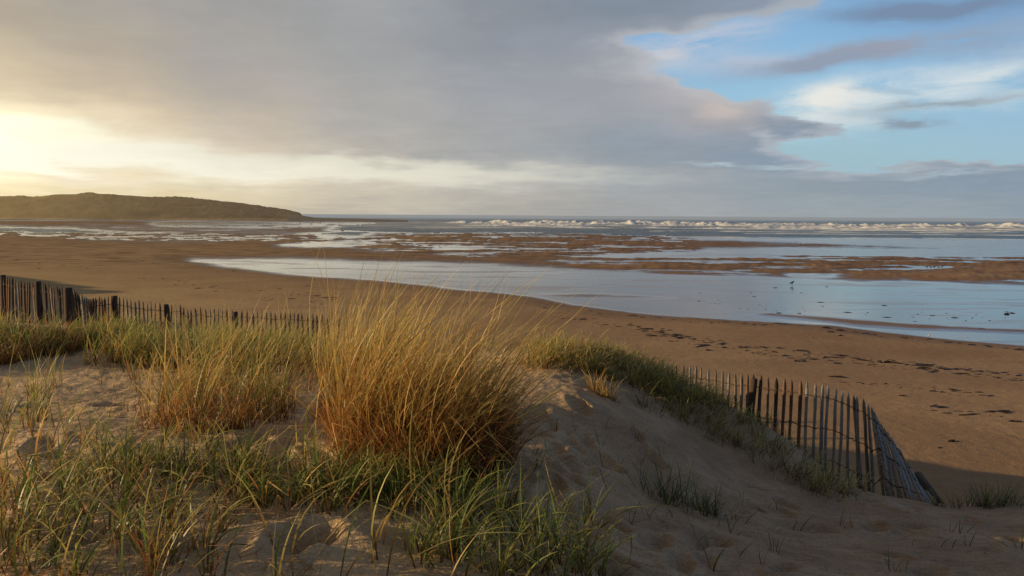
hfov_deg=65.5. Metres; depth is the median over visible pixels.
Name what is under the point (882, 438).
paling fence
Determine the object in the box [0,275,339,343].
paling fence
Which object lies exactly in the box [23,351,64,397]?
marram tussock
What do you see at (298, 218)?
rocky spit
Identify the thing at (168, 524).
dune grass
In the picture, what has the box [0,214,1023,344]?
water
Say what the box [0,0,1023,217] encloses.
sky
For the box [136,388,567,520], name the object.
dune grass
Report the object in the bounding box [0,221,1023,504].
beach
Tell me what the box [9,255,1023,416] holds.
seaweed wrack
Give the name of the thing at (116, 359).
marram tussock
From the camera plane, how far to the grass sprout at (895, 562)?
4.78 m
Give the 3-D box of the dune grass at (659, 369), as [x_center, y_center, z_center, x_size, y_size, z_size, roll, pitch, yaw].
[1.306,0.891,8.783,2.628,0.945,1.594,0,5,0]
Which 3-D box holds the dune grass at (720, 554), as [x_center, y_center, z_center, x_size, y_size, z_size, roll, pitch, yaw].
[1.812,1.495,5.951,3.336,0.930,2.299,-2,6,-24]
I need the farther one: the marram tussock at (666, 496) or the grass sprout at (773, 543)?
the marram tussock at (666, 496)
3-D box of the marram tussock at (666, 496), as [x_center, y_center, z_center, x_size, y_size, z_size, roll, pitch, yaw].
[1.219,1.406,5.799,0.836,0.570,0.751,3,6,30]
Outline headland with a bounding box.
[0,192,302,220]
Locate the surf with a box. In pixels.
[446,219,1023,239]
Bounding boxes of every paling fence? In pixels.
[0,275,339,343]
[675,364,943,504]
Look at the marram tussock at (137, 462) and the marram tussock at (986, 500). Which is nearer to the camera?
the marram tussock at (137, 462)
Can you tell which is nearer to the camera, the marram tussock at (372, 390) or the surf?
the marram tussock at (372, 390)
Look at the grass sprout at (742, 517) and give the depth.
5.72 m
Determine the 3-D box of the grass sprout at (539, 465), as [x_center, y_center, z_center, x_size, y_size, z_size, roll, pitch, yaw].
[0.180,1.183,5.279,0.120,0.195,0.216,0,5,0]
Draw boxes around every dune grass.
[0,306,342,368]
[0,352,300,448]
[0,360,671,575]
[0,398,301,575]
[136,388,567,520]
[515,327,742,410]
[520,407,976,570]
[622,364,893,502]
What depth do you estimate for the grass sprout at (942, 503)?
7.56 m
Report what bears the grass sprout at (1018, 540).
on the dune
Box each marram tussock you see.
[0,341,66,427]
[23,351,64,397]
[42,408,219,491]
[75,309,190,372]
[109,291,328,439]
[257,239,620,502]
[387,442,649,575]
[577,368,627,405]
[621,443,735,522]
[939,472,1023,508]
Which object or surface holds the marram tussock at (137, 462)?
on the dune
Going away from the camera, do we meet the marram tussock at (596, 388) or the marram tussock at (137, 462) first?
the marram tussock at (137, 462)
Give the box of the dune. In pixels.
[0,320,1023,575]
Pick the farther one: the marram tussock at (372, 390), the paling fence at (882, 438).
the paling fence at (882, 438)
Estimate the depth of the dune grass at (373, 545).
3.83 m
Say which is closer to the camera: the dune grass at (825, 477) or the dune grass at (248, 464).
the dune grass at (248, 464)
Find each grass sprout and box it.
[533,453,545,479]
[731,506,758,523]
[765,529,793,553]
[833,509,853,528]
[882,545,909,570]
[929,488,980,508]
[1009,530,1023,548]
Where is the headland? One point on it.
(88, 206)
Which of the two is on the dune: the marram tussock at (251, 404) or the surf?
the marram tussock at (251, 404)
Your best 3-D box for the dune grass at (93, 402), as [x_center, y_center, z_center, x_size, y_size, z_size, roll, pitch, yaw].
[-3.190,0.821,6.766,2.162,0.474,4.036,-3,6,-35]
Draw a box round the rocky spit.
[288,215,407,221]
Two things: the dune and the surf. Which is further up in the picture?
the surf
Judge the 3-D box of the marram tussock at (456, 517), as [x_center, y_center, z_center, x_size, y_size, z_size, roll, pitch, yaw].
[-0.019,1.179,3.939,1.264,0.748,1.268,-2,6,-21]
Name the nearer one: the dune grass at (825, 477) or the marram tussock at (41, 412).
the marram tussock at (41, 412)
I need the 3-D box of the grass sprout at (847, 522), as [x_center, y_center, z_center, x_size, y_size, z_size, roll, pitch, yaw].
[2.534,1.760,5.997,0.169,0.172,0.292,0,5,-8]

